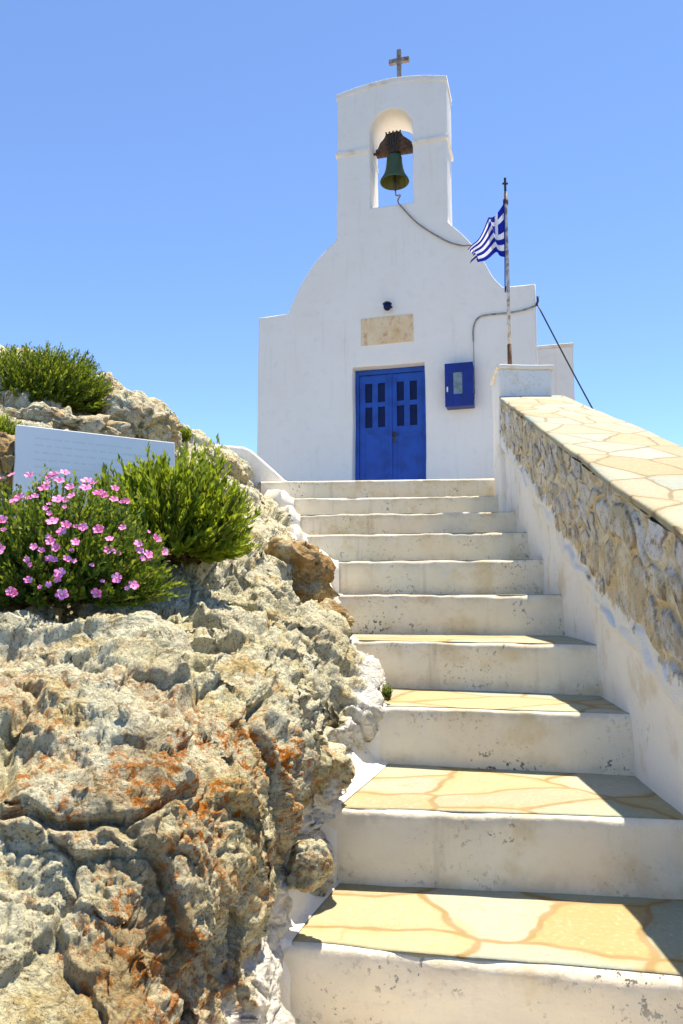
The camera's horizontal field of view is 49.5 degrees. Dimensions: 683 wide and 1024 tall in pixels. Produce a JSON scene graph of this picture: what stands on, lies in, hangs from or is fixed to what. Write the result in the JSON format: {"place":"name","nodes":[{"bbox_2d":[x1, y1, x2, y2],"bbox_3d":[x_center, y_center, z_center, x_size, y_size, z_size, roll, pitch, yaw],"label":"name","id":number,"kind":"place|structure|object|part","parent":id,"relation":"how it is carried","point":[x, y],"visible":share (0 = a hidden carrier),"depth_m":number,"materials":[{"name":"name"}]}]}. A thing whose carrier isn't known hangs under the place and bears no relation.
{"place":"outdoors","nodes":[
{"label":"outdoors","id":0,"kind":"place"},
{"bbox_2d":[0,0,682,454],"label":"sky","id":1,"kind":"structure","parent":0,"point":[169,181],"materials":[{"name":"blue"}]},
{"bbox_3d":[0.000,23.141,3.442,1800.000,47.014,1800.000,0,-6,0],"label":"ground","id":2,"kind":"structure","parent":0,"visible":0},
{"bbox_2d":[0,345,385,1023],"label":"rock outcrop","id":3,"kind":"object","parent":2,"relation":"on","point":[176,775],"visible":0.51,"depth_m":1.78,"materials":[{"name":"beige stone"}]},
{"bbox_2d":[0,432,14,488],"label":"boulder","id":4,"kind":"object","parent":3,"relation":"on","point":[7,451],"visible":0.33,"depth_m":3.35,"materials":[{"name":"brown stone"}]},
{"bbox_2d":[0,409,22,434],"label":"shrub","id":5,"kind":"object","parent":3,"relation":"on","point":[7,426],"visible":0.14,"depth_m":3.64,"materials":[{"name":"green plant"}]},
{"bbox_2d":[0,341,115,414],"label":"shrub","id":6,"kind":"object","parent":3,"relation":"on","point":[77,386],"visible":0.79,"depth_m":4.28,"materials":[{"name":"green plant"}]},
{"bbox_2d":[3,401,135,437],"bbox_3d":[-1.575,-0.492,4.209,0.768,0.273,0.542,0,-6,0],"label":"boulder","id":7,"kind":"object","parent":3,"relation":"on","point":[63,419],"visible":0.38,"depth_m":4.01,"materials":[{"name":"beige stone"}]},
{"bbox_2d":[12,425,174,517],"bbox_3d":[-1.165,-0.144,3.534,0.740,0.465,0.046,4,-14,-30],"label":"marble plaque","id":8,"kind":"object","parent":3,"relation":"on","point":[83,454],"visible":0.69,"depth_m":3.48,"materials":[{"name":"white stone"}]},
{"bbox_2d":[0,463,187,608],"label":"flowering bush","id":9,"kind":"object","parent":3,"relation":"on","point":[69,550],"visible":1,"depth_m":2.46,"materials":[{"name":"green plant"}]},
{"bbox_2d":[94,372,126,394],"bbox_3d":[-1.624,-0.753,5.141,0.375,0.414,0.509,-2,-7,14],"label":"boulder","id":10,"kind":"object","parent":3,"relation":"on","point":[116,383],"visible":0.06,"depth_m":4.98,"materials":[{"name":"beige stone"}]},
{"bbox_2d":[98,389,182,449],"bbox_3d":[-1.236,-0.546,4.590,0.521,0.405,0.597,0,-6,0],"label":"boulder","id":11,"kind":"object","parent":3,"relation":"on","point":[144,415],"visible":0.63,"depth_m":4.38,"materials":[{"name":"beige stone"}]},
{"bbox_2d":[82,432,261,566],"bbox_3d":[-0.767,-0.062,3.231,0.830,0.593,0.720,0,-6,0],"label":"shrub","id":12,"kind":"object","parent":3,"relation":"on","point":[196,518],"visible":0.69,"depth_m":3.08,"materials":[{"name":"green plant"}]},
{"bbox_2d":[179,426,192,442],"bbox_3d":[-1.198,-0.580,5.444,0.211,0.124,0.203,0,-6,0],"label":"tuft","id":13,"kind":"object","parent":3,"relation":"on","point":[186,434],"visible":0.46,"depth_m":5.42,"materials":[{"name":"green plant"}]},
{"bbox_2d":[206,447,251,486],"bbox_3d":[-1.023,-0.393,6.399,0.464,0.376,0.637,0,-6,0],"label":"boulder","id":14,"kind":"object","parent":3,"relation":"on","point":[238,473],"visible":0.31,"depth_m":6.19,"materials":[{"name":"beige stone"}]},
{"bbox_2d":[263,537,339,602],"bbox_3d":[-0.244,0.356,4.322,0.458,0.428,0.611,3,-7,-24],"label":"boulder","id":15,"kind":"object","parent":3,"relation":"on","point":[314,568],"visible":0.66,"depth_m":4.13,"materials":[{"name":"brown stone"}]},
{"bbox_2d":[286,839,333,892],"bbox_3d":[-0.086,0.964,2.021,0.129,0.137,0.120,0,-6,0],"label":"boulder","id":16,"kind":"object","parent":3,"relation":"on","point":[310,866],"visible":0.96,"depth_m":1.98,"materials":[{"name":"beige stone"}]},
{"bbox_2d":[318,597,354,627],"bbox_3d":[-0.049,0.532,3.852,0.235,0.173,0.376,0,-6,0],"label":"boulder","id":17,"kind":"object","parent":3,"relation":"on","point":[327,604],"visible":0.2,"depth_m":3.77,"materials":[{"name":"beige stone"}]},
{"bbox_2d":[257,49,537,480],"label":"chapel","id":18,"kind":"structure","parent":2,"relation":"on","point":[351,378],"depth_m":10.54,"materials":[{"name":"white paint"}]},
{"bbox_2d":[360,374,389,479],"bbox_3d":[0.486,-0.973,10.520,0.457,1.980,0.045,-2,-7,16],"label":"door leaf","id":19,"kind":"structure","parent":18,"relation":"in","point":[374,390],"depth_m":10.53,"materials":[{"name":"blue paint"}]},
{"bbox_2d":[383,301,392,310],"bbox_3d":[0.654,-2.884,10.428,0.132,0.127,0.221,-2,-7,16],"label":"wall lamp","id":20,"kind":"object","parent":18,"relation":"attached to","point":[387,306],"visible":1,"depth_m":10.35,"materials":[{"name":"metal"}]},
{"bbox_2d":[374,130,412,190],"bbox_3d":[0.787,-5.183,10.990,0.436,0.913,0.557,5,-8,-37],"label":"bell","id":21,"kind":"object","parent":18,"relation":"hanging from","point":[393,147],"visible":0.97,"depth_m":10.93,"materials":[{"name":"green metal"}]},
{"bbox_2d":[395,191,471,245],"bbox_3d":[1.311,-4.192,10.497,1.248,1.191,0.296,-3,-7,22],"label":"bell rope","id":22,"kind":"object","parent":21,"relation":"hanging from","point":[408,214],"visible":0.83,"depth_m":10.43,"materials":[{"name":"grey fabric"}]},
{"bbox_2d":[392,372,423,479],"bbox_3d":[0.922,-0.990,10.373,0.458,1.980,0.095,-2,-7,16],"label":"door leaf","id":23,"kind":"structure","parent":18,"relation":"in","point":[407,388],"depth_m":10.40,"materials":[{"name":"blue paint"}]},
{"bbox_2d":[445,362,474,409],"bbox_3d":[1.601,-1.700,9.983,0.390,0.595,0.215,-2,-7,16],"label":"meter cabinet","id":24,"kind":"object","parent":18,"relation":"attached to","point":[459,386],"visible":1,"depth_m":9.91,"materials":[{"name":"metal"}]},
{"bbox_3d":[1.579,-1.709,9.906,0.391,0.595,0.045,-2,-7,14],"label":"cabinet door","id":25,"kind":"part","parent":24,"relation":"part of","materials":[{"name":"blue paint"}]},
{"bbox_2d":[472,305,535,393],"bbox_3d":[2.204,-2.185,9.944,0.875,1.160,0.025,-2,-7,16],"label":"conduit","id":26,"kind":"object","parent":18,"relation":"attached to","point":[477,318],"visible":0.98,"depth_m":10.03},
{"bbox_2d":[535,296,592,408],"bbox_3d":[3.373,-1.093,9.390,1.690,3.674,0.033,-3,-7,21],"label":"power cable","id":27,"kind":"object","parent":18,"relation":"attached to","point":[537,301],"visible":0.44,"depth_m":9.70,"materials":[{"name":"rubber"}]},
{"bbox_2d":[215,445,682,1023],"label":"staircase","id":28,"kind":"structure","parent":2,"relation":"on","point":[503,831],"depth_m":2.38,"materials":[{"name":"white concrete"}]},
{"bbox_2d":[380,683,392,700],"bbox_3d":[0.191,0.763,3.136,0.057,0.078,0.052,-6,-9,41],"label":"weed","id":29,"kind":"object","parent":28,"relation":"on","point":[386,693],"visible":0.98,"depth_m":3.13,"materials":[{"name":"green plant"}]},
{"bbox_2d":[537,343,574,399],"bbox_3d":[3.611,-0.925,12.385,0.562,3.100,2.385,-2,-7,16],"label":"annex","id":30,"kind":"object","parent":2,"relation":"on","point":[562,376],"visible":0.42,"depth_m":11.37,"materials":[{"name":"white paint"}]},
{"bbox_2d":[490,364,682,814],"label":"parapet wall","id":31,"kind":"structure","parent":2,"relation":"on","point":[592,498],"depth_m":3.22,"materials":[{"name":"beige stone"}]},
{"bbox_2d":[502,177,511,363],"bbox_3d":[1.616,-2.314,7.223,0.064,2.010,0.052,0,-6,0],"label":"flagpole","id":32,"kind":"object","parent":31,"relation":"on","point":[507,281],"visible":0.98,"depth_m":7.21,"materials":[{"name":"metal"}]},
{"bbox_2d":[468,204,503,262],"bbox_3d":[1.375,-2.713,7.166,0.222,0.670,0.423,-6,-9,42],"label":"flag","id":33,"kind":"object","parent":32,"relation":"attached to","point":[488,243],"visible":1,"depth_m":7.21,"materials":[{"name":"fabric"}]}
]}

